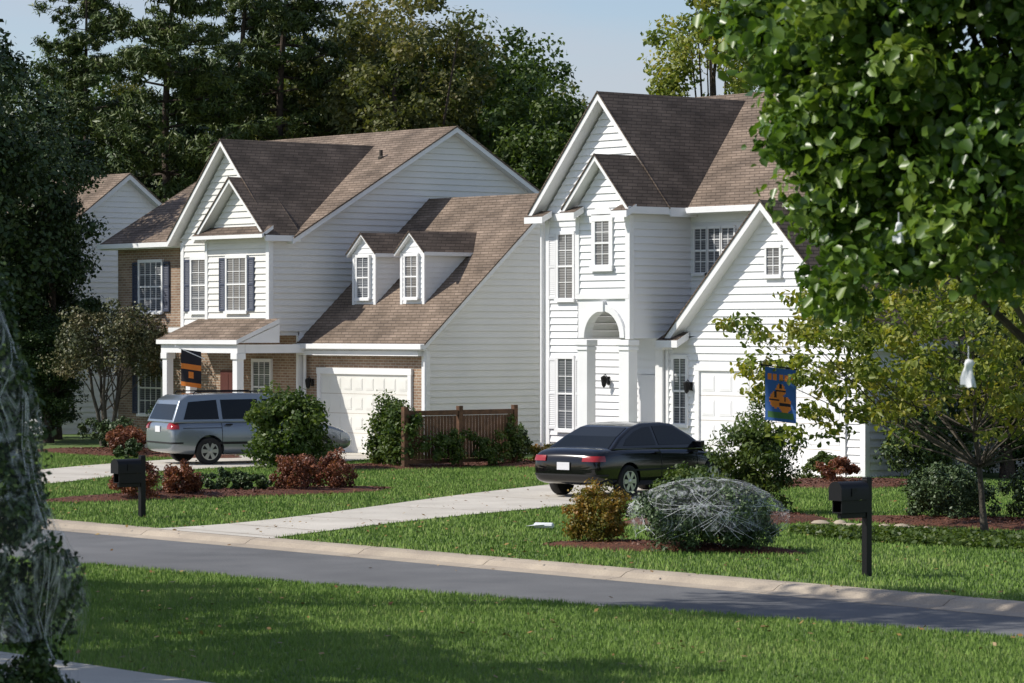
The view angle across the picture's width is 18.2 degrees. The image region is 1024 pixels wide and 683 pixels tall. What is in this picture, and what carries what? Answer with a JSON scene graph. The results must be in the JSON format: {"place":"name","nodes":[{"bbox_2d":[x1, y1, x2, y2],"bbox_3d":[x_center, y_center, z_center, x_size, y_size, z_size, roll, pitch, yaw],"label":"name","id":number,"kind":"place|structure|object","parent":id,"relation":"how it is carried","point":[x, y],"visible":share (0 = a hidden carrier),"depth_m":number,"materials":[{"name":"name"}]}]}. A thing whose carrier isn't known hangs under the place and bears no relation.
{"place":"outdoors","nodes":[
{"label":"outdoors","id":0,"kind":"place"},
{"bbox_2d":[0,651,210,682],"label":"sidewalk","id":1,"kind":"structure","parent":0,"point":[84,673],"depth_m":30.84,"materials":[{"name":"concrete"}]},
{"bbox_2d":[37,452,369,483],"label":"driveway","id":2,"kind":"structure","parent":0,"point":[74,473],"depth_m":78.15,"materials":[{"name":"concrete"}]},
{"bbox_2d":[146,390,350,464],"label":"parked minivan","id":3,"kind":"object","parent":2,"relation":"on","point":[210,427],"visible":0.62,"depth_m":79.51,"materials":[{"name":"silver metal"}]},
{"bbox_2d":[156,473,842,537],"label":"driveway","id":4,"kind":"structure","parent":0,"point":[387,513],"depth_m":58.78,"materials":[{"name":"concrete"}]},
{"bbox_2d":[535,421,728,496],"bbox_3d":[2.548,2.366,65.404,2.014,1.465,4.887,0,0,39],"label":"parked car","id":5,"kind":"object","parent":4,"relation":"on","point":[629,457],"visible":0.79,"depth_m":64.05,"materials":[{"name":"black paint"}]},
{"bbox_2d":[0,0,1010,131],"label":"sky","id":6,"kind":"structure","parent":0,"point":[603,40],"materials":[{"name":"blue"}]},
{"bbox_2d":[0,529,1023,636],"bbox_3d":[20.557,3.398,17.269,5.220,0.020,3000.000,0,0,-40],"label":"road","id":7,"kind":"structure","parent":0,"point":[223,559],"depth_m":43.88,"materials":[{"name":"grey asphalt"}]},
{"bbox_2d":[0,434,1023,682],"bbox_3d":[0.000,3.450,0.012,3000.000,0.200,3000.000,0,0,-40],"label":"ground","id":8,"kind":"structure","parent":0,"point":[72,440],"depth_m":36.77,"materials":[{"name":"green plant"}]},
{"bbox_2d":[0,19,74,389],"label":"deciduous tree","id":9,"kind":"object","parent":8,"relation":"on","point":[28,282],"visible":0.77,"depth_m":95.39,"materials":[{"name":"green plant"}]},
{"bbox_2d":[0,65,90,382],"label":"deciduous tree","id":10,"kind":"object","parent":8,"relation":"on","point":[51,110],"visible":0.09,"depth_m":99.27,"materials":[{"name":"green plant"}]},
{"bbox_2d":[0,261,91,682],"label":"conical shrub","id":11,"kind":"object","parent":8,"relation":"on","point":[21,523],"visible":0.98,"depth_m":25.93,"materials":[{"name":"green plant"}]},
{"bbox_2d":[0,302,90,680],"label":"spider web decoration","id":12,"kind":"object","parent":11,"relation":"hanging from","point":[26,403],"visible":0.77,"depth_m":25.95,"materials":[{"name":"white"}]},
{"bbox_2d":[17,314,88,442],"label":"deciduous tree","id":13,"kind":"object","parent":8,"relation":"on","point":[59,400],"visible":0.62,"depth_m":94.87,"materials":[{"name":"green plant"}]},
{"bbox_2d":[0,116,111,439],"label":"deciduous tree","id":14,"kind":"object","parent":8,"relation":"on","point":[73,231],"visible":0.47,"depth_m":97.47,"materials":[{"name":"green plant"}]},
{"bbox_2d":[14,107,109,175],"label":"deciduous tree","id":15,"kind":"object","parent":8,"relation":"on","point":[82,149],"visible":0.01,"depth_m":112.14,"materials":[{"name":"green plant"}]},
{"bbox_2d":[0,31,156,170],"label":"deciduous tree","id":16,"kind":"object","parent":8,"relation":"on","point":[106,80],"visible":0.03,"depth_m":138.50,"materials":[{"name":"green plant"}]},
{"bbox_2d":[7,173,162,433],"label":"house","id":17,"kind":"structure","parent":8,"relation":"on","point":[119,202],"depth_m":103.87,"materials":[{"name":"white"}]},
{"bbox_2d":[16,0,161,174],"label":"pine tree","id":18,"kind":"object","parent":8,"relation":"on","point":[79,76],"visible":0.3,"depth_m":125.25,"materials":[{"name":"green plant"}]},
{"bbox_2d":[36,298,167,445],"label":"ornamental tree","id":19,"kind":"object","parent":8,"relation":"on","point":[128,339],"visible":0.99,"depth_m":91.78,"materials":[{"name":"green plant"}]},
{"bbox_2d":[112,437,142,458],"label":"shrub","id":20,"kind":"object","parent":8,"relation":"on","point":[132,447],"visible":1,"depth_m":82.90,"materials":[{"name":"green plant"}]},
{"bbox_2d":[111,456,145,517],"bbox_3d":[-6.795,2.615,56.842,0.630,1.160,0.248,0,0,-40],"label":"mailbox","id":21,"kind":"object","parent":8,"relation":"on","point":[129,472],"visible":0.88,"depth_m":56.80,"materials":[{"name":"black paint"}]},
{"bbox_2d":[88,81,171,178],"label":"deciduous tree","id":22,"kind":"object","parent":8,"relation":"on","point":[123,87],"depth_m":138.41,"materials":[{"name":"green plant"}]},
{"bbox_2d":[28,446,241,457],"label":"mulch bed","id":23,"kind":"object","parent":8,"relation":"on","point":[54,450],"visible":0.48,"depth_m":85.72,"materials":[{"name":"brown wood"}]},
{"bbox_2d":[77,415,140,446],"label":"shrub","id":24,"kind":"object","parent":23,"relation":"on","point":[84,430],"visible":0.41,"depth_m":89.94,"materials":[{"name":"green plant"}]},
{"bbox_2d":[95,417,142,447],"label":"shrub","id":25,"kind":"object","parent":23,"relation":"on","point":[103,429],"visible":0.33,"depth_m":88.40,"materials":[{"name":"green plant"}]},
{"bbox_2d":[104,426,146,452],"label":"round shrub","id":26,"kind":"object","parent":23,"relation":"on","point":[121,438],"visible":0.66,"depth_m":84.46,"materials":[{"name":"red plant"}]},
{"bbox_2d":[99,94,211,198],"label":"deciduous tree","id":27,"kind":"object","parent":8,"relation":"on","point":[193,131],"visible":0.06,"depth_m":117.90,"materials":[{"name":"green plant"}]},
{"bbox_2d":[79,0,284,202],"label":"pine tree","id":28,"kind":"object","parent":8,"relation":"on","point":[170,39],"visible":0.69,"depth_m":110.90,"materials":[{"name":"green plant"}]},
{"bbox_2d":[106,0,308,195],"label":"pine tree","id":29,"kind":"object","parent":8,"relation":"on","point":[251,24],"visible":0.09,"depth_m":124.80,"materials":[{"name":"green plant"}]},
{"bbox_2d":[43,485,393,501],"bbox_3d":[-5.908,3.062,65.097,8.600,0.092,2.639,0,0,-40],"label":"mulch bed","id":30,"kind":"object","parent":8,"relation":"on","point":[302,490],"visible":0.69,"depth_m":64.23,"materials":[{"name":"brown wood"}]},
{"bbox_2d":[107,458,162,497],"bbox_3d":[-7.424,2.689,62.977,1.050,0.848,1.003,0,0,14],"label":"round shrub","id":31,"kind":"object","parent":30,"relation":"on","point":[152,477],"visible":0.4,"depth_m":62.80,"materials":[{"name":"red plant"}]},
{"bbox_2d":[160,459,203,493],"bbox_3d":[-6.596,2.726,64.053,0.896,0.768,0.811,0,0,6],"label":"round shrub","id":32,"kind":"object","parent":30,"relation":"on","point":[187,477],"visible":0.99,"depth_m":63.90,"materials":[{"name":"red plant"}]},
{"bbox_2d":[157,471,219,490],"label":"shrub","id":33,"kind":"object","parent":30,"relation":"on","point":[208,481],"visible":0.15,"depth_m":65.18,"materials":[{"name":"green plant"}]},
{"bbox_2d":[200,466,253,489],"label":"shrub","id":34,"kind":"object","parent":30,"relation":"on","point":[224,479],"visible":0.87,"depth_m":65.58,"materials":[{"name":"green plant"}]},
{"bbox_2d":[229,473,272,489],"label":"shrub","id":35,"kind":"object","parent":30,"relation":"on","point":[261,482],"visible":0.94,"depth_m":65.35,"materials":[{"name":"green plant"}]},
{"bbox_2d":[268,454,319,488],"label":"round shrub","id":36,"kind":"object","parent":30,"relation":"on","point":[288,468],"visible":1,"depth_m":65.74,"materials":[{"name":"red plant"}]},
{"bbox_2d":[311,447,358,487],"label":"round shrub","id":37,"kind":"object","parent":30,"relation":"on","point":[328,466],"visible":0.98,"depth_m":66.74,"materials":[{"name":"red plant"}]},
{"bbox_2d":[204,34,332,159],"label":"deciduous tree","id":38,"kind":"object","parent":8,"relation":"on","point":[289,49],"visible":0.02,"depth_m":122.91,"materials":[{"name":"green plant"}]},
{"bbox_2d":[241,380,340,468],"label":"shrub","id":39,"kind":"object","parent":8,"relation":"on","point":[302,418],"visible":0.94,"depth_m":75.93,"materials":[{"name":"green plant"}]},
{"bbox_2d":[201,0,385,166],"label":"pine tree","id":40,"kind":"object","parent":8,"relation":"on","point":[285,17],"visible":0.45,"depth_m":114.57,"materials":[{"name":"green plant"}]},
{"bbox_2d":[96,126,544,453],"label":"house","id":41,"kind":"structure","parent":8,"relation":"on","point":[345,277],"depth_m":88.63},
{"bbox_2d":[136,359,162,416],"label":"window","id":42,"kind":"structure","parent":41,"relation":"in","point":[148,394],"depth_m":94.20,"materials":[{"name":"white glass"}]},
{"bbox_2d":[138,259,163,313],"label":"window","id":43,"kind":"structure","parent":41,"relation":"in","point":[150,272],"depth_m":94.06,"materials":[{"name":"white glass"}]},
{"bbox_2d":[175,345,203,387],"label":"flag","id":44,"kind":"object","parent":41,"relation":"attached to","point":[190,368],"visible":1,"depth_m":87.68,"materials":[{"name":"black fabric"}]},
{"bbox_2d":[188,257,204,313],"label":"window","id":45,"kind":"structure","parent":41,"relation":"in","point":[197,264],"depth_m":91.19,"materials":[{"name":"white glass"}]},
{"bbox_2d":[220,370,232,389],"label":"front door","id":46,"kind":"structure","parent":41,"relation":"in","point":[226,376],"depth_m":91.07,"materials":[{"name":"red paint"}]},
{"bbox_2d":[223,255,247,313],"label":"window","id":47,"kind":"structure","parent":41,"relation":"in","point":[235,265],"depth_m":89.01,"materials":[{"name":"white glass"}]},
{"bbox_2d":[251,359,272,392],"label":"window","id":48,"kind":"structure","parent":41,"relation":"in","point":[261,369],"depth_m":89.82,"materials":[{"name":"white glass"}]},
{"bbox_2d":[321,374,406,452],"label":"garage door","id":49,"kind":"structure","parent":41,"relation":"in","point":[349,397],"depth_m":86.82,"materials":[{"name":"paint"}]},
{"bbox_2d":[243,0,440,140],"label":"deciduous tree","id":50,"kind":"object","parent":8,"relation":"on","point":[351,13],"visible":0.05,"depth_m":116.51,"materials":[{"name":"green plant"}]},
{"bbox_2d":[283,4,434,128],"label":"deciduous tree","id":51,"kind":"object","parent":8,"relation":"on","point":[387,21],"depth_m":122.15,"materials":[{"name":"green plant"}]},
{"bbox_2d":[336,462,484,469],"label":"mulch bed","id":52,"kind":"object","parent":8,"relation":"on","point":[430,465],"visible":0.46,"depth_m":77.25,"materials":[{"name":"brown wood"}]},
{"bbox_2d":[361,388,425,465],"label":"shrub","id":53,"kind":"object","parent":52,"relation":"on","point":[383,443],"visible":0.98,"depth_m":77.34,"materials":[{"name":"green plant"}]},
{"bbox_2d":[317,0,507,138],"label":"deciduous tree","id":54,"kind":"object","parent":8,"relation":"on","point":[354,110],"visible":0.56,"depth_m":110.92,"materials":[{"name":"green plant"}]},
{"bbox_2d":[401,405,517,466],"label":"lattice fence","id":55,"kind":"object","parent":8,"relation":"on","point":[459,418],"visible":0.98,"depth_m":77.99,"materials":[{"name":"brown wood"}]},
{"bbox_2d":[419,458,534,467],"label":"mulch bed","id":56,"kind":"object","parent":8,"relation":"on","point":[515,463],"visible":0.12,"depth_m":78.41,"materials":[{"name":"brown wood"}]},
{"bbox_2d":[419,427,514,465],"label":"shrub","id":57,"kind":"object","parent":56,"relation":"on","point":[487,452],"visible":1,"depth_m":77.73,"materials":[{"name":"green plant"}]},
{"bbox_2d":[504,414,525,461],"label":"shrub","id":58,"kind":"object","parent":56,"relation":"on","point":[517,443],"visible":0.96,"depth_m":78.98,"materials":[{"name":"green plant"}]},
{"bbox_2d":[518,427,533,458],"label":"shrub","id":59,"kind":"object","parent":56,"relation":"on","point":[527,442],"visible":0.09,"depth_m":80.98,"materials":[{"name":"green plant"}]},
{"bbox_2d":[528,443,554,460],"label":"shrub","id":60,"kind":"object","parent":56,"relation":"on","point":[535,449],"visible":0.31,"depth_m":79.17,"materials":[{"name":"green plant"}]},
{"bbox_2d":[376,5,578,187],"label":"deciduous tree","id":61,"kind":"object","parent":8,"relation":"on","point":[516,65],"visible":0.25,"depth_m":114.07,"materials":[{"name":"green plant"}]},
{"bbox_2d":[8,459,1023,682],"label":"fallen leaves","id":62,"kind":"object","parent":8,"relation":"on","point":[390,603],"visible":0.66,"depth_m":43.71,"materials":[{"name":"brown plant"}]},
{"bbox_2d":[16,451,1023,600],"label":"lawn grass","id":63,"kind":"structure","parent":8,"relation":"on","point":[373,475],"depth_m":53.86,"materials":[{"name":"green plant"}]},
{"bbox_2d":[460,36,584,188],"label":"deciduous tree","id":64,"kind":"object","parent":8,"relation":"on","point":[533,95],"visible":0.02,"depth_m":117.15,"materials":[{"name":"green plant"}]},
{"bbox_2d":[476,69,587,189],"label":"deciduous tree","id":65,"kind":"object","parent":8,"relation":"on","point":[541,149],"visible":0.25,"depth_m":109.17,"materials":[{"name":"green plant"}]},
{"bbox_2d":[42,519,1023,616],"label":"kerb","id":66,"kind":"structure","parent":8,"relation":"on","point":[888,597],"depth_m":45.00,"materials":[{"name":"concrete"}]},
{"bbox_2d":[542,538,806,553],"bbox_3d":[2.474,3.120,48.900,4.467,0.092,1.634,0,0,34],"label":"mulch bed","id":67,"kind":"object","parent":8,"relation":"on","point":[639,547],"visible":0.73,"depth_m":48.44,"materials":[{"name":"brown wood"}]},
{"bbox_2d":[559,477,635,541],"bbox_3d":[1.346,2.635,49.724,1.105,1.052,1.077,0,0,31],"label":"round shrub","id":68,"kind":"object","parent":67,"relation":"on","point":[588,504],"visible":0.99,"depth_m":49.52,"materials":[{"name":"yellow plant"}]},
{"bbox_2d":[629,470,782,551],"bbox_3d":[2.940,2.559,48.402,2.396,1.214,1.755,0,0,0],"label":"wide shrub","id":69,"kind":"object","parent":67,"relation":"on","point":[725,496],"visible":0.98,"depth_m":47.98,"materials":[{"name":"green plant"}]},
{"bbox_2d":[626,477,789,538],"bbox_3d":[2.980,2.498,48.402,2.515,0.897,1.682,0,0,0],"label":"spider web decoration","id":70,"kind":"object","parent":69,"relation":"attached to","point":[712,505],"visible":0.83,"depth_m":47.80,"materials":[{"name":"white"}]},
{"bbox_2d":[637,0,762,96],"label":"deciduous tree","id":71,"kind":"object","parent":8,"relation":"on","point":[669,85],"visible":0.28,"depth_m":104.49,"materials":[{"name":"green plant"}]},
{"bbox_2d":[624,511,829,524],"bbox_3d":[3.708,3.093,56.431,4.497,0.092,3.315,0,0,-40],"label":"mulch bed","id":72,"kind":"object","parent":8,"relation":"on","point":[804,518],"visible":0.27,"depth_m":55.73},
{"bbox_2d":[647,461,736,525],"bbox_3d":[3.091,2.597,54.822,1.408,1.092,1.628,0,0,-9],"label":"shrub","id":73,"kind":"object","parent":72,"relation":"on","point":[684,471],"visible":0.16,"depth_m":54.74,"materials":[{"name":"green plant"}]},
{"bbox_2d":[703,392,811,512],"bbox_3d":[4.410,1.964,58.119,1.549,2.334,1.982,0,0,35],"label":"shrub","id":74,"kind":"object","parent":72,"relation":"on","point":[756,455],"visible":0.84,"depth_m":57.89,"materials":[{"name":"green plant"}]},
{"bbox_2d":[524,91,1023,477],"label":"house","id":75,"kind":"structure","parent":8,"relation":"on","point":[667,241],"depth_m":77.32,"materials":[{"name":"white"}]},
{"bbox_2d":[554,231,574,301],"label":"window","id":76,"kind":"structure","parent":75,"relation":"in","point":[565,240],"depth_m":80.43,"materials":[{"name":"white glass"}]},
{"bbox_2d":[554,355,574,432],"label":"window","id":77,"kind":"structure","parent":75,"relation":"in","point":[565,364],"depth_m":80.43,"materials":[{"name":"white glass"}]},
{"bbox_2d":[589,214,613,271],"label":"window","id":78,"kind":"structure","parent":75,"relation":"in","point":[602,231],"depth_m":77.26,"materials":[{"name":"white glass"}]},
{"bbox_2d":[638,375,654,421],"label":"front door","id":79,"kind":"structure","parent":75,"relation":"in","point":[646,383],"depth_m":78.07,"materials":[{"name":"white wood"}]},
{"bbox_2d":[671,355,688,427],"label":"window","id":80,"kind":"structure","parent":75,"relation":"in","point":[679,363],"depth_m":76.94,"materials":[{"name":"white glass"}]},
{"bbox_2d":[691,226,706,275],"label":"window","id":81,"kind":"structure","parent":75,"relation":"in","point":[699,232],"depth_m":77.52,"materials":[{"name":"white glass"}]},
{"bbox_2d":[706,226,720,272],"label":"window","id":82,"kind":"structure","parent":75,"relation":"in","point":[713,232],"depth_m":77.20,"materials":[{"name":"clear glass"}]},
{"bbox_2d":[720,225,736,252],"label":"window","id":83,"kind":"structure","parent":75,"relation":"in","point":[727,231],"depth_m":76.84,"materials":[{"name":"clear glass"}]},
{"bbox_2d":[700,371,840,475],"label":"garage door","id":84,"kind":"structure","parent":75,"relation":"in","point":[720,397],"depth_m":75.47,"materials":[{"name":"metal"}]},
{"bbox_2d":[762,244,782,278],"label":"window","id":85,"kind":"structure","parent":75,"relation":"in","point":[773,256],"depth_m":74.48,"materials":[{"name":"clear glass"}]},
{"bbox_2d":[828,477,871,575],"bbox_3d":[4.614,2.544,43.375,0.670,1.400,0.248,0,0,-40],"label":"mailbox","id":86,"kind":"object","parent":8,"relation":"on","point":[850,499],"visible":0.88,"depth_m":43.34,"materials":[{"name":"black paint"}]},
{"bbox_2d":[784,476,918,488],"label":"mulch bed","id":87,"kind":"object","parent":8,"relation":"on","point":[875,485],"visible":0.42,"depth_m":68.40,"materials":[{"name":"brown wood"}]},
{"bbox_2d":[796,450,837,477],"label":"shrub","id":88,"kind":"object","parent":87,"relation":"on","point":[821,456],"visible":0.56,"depth_m":70.52,"materials":[{"name":"green plant"}]},
{"bbox_2d":[815,456,860,480],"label":"shrub","id":89,"kind":"object","parent":87,"relation":"on","point":[842,465],"visible":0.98,"depth_m":69.02,"materials":[{"name":"red plant"}]},
{"bbox_2d":[692,0,1023,343],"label":"pear tree","id":90,"kind":"object","parent":8,"relation":"on","point":[880,114],"visible":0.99,"depth_m":27.95,"materials":[{"name":"green plant"}]},
{"bbox_2d":[892,212,904,243],"bbox_3d":[3.323,-0.978,27.533,0.098,0.270,0.099,0,0,25],"label":"hanging ghost","id":91,"kind":"object","parent":90,"relation":"hanging from","point":[900,237],"visible":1,"depth_m":27.50,"materials":[{"name":"white fabric"}]},
{"bbox_2d":[711,263,1023,530],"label":"ornamental tree","id":92,"kind":"object","parent":8,"relation":"on","point":[869,374],"visible":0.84,"depth_m":51.88,"materials":[{"name":"green plant"}]},
{"bbox_2d":[760,336,797,423],"bbox_3d":[4.311,0.618,51.585,0.625,1.413,0.087,0,0,-3],"label":"flag","id":93,"kind":"object","parent":92,"relation":"hanging from","point":[780,401],"visible":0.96,"depth_m":51.59,"materials":[{"name":"blue fabric"}]},
{"bbox_2d":[960,346,975,387],"bbox_3d":[3.930,0.219,27.592,0.131,0.360,0.132,0,0,25],"label":"hanging ghost","id":94,"kind":"object","parent":92,"relation":"hanging from","point":[967,379],"visible":1,"depth_m":27.56,"materials":[{"name":"white fabric"}]},
{"bbox_2d":[789,523,1023,549],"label":"ground cover","id":95,"kind":"object","parent":8,"relation":"on","point":[950,537],"visible":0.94,"depth_m":50.41,"materials":[{"name":"green plant"}]},
{"bbox_2d":[873,378,955,475],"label":"tall shrub","id":96,"kind":"object","parent":8,"relation":"on","point":[919,457],"visible":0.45,"depth_m":71.27,"materials":[{"name":"green plant"}]},
{"bbox_2d":[848,514,1023,530],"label":"mulch bed","id":97,"kind":"object","parent":8,"relation":"on","point":[1009,526],"visible":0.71,"depth_m":54.60,"materials":[{"name":"brown wood"}]},
{"bbox_2d":[904,464,1004,518],"bbox_3d":[7.724,2.634,55.969,1.475,1.009,1.540,0,0,-40],"label":"round shrub","id":98,"kind":"object","parent":97,"relation":"on","point":[959,478],"visible":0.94,"depth_m":55.77,"materials":[{"name":"green plant"}]},
{"bbox_2d":[995,467,1023,518],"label":"round shrub","id":99,"kind":"object","parent":97,"relation":"on","point":[1015,484],"visible":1,"depth_m":55.30,"materials":[{"name":"green plant"}]},
{"bbox_2d":[898,460,995,514],"bbox_3d":[7.786,2.630,57.352,1.590,1.008,1.532,0,0,-40],"label":"round shrub","id":100,"kind":"object","parent":8,"relation":"on","point":[928,472],"visible":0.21,"depth_m":57.30,"materials":[{"name":"green plant"}]},
{"bbox_2d":[929,340,1015,476],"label":"tall shrub","id":101,"kind":"object","parent":8,"relation":"on","point":[966,436],"visible":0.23,"depth_m":72.34,"materials":[{"name":"green plant"}]},
{"bbox_2d":[951,268,1023,477],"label":"deciduous tree","id":102,"kind":"object","parent":8,"relation":"on","point":[1006,469],"visible":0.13,"depth_m":72.33,"materials":[{"name":"green plant"}]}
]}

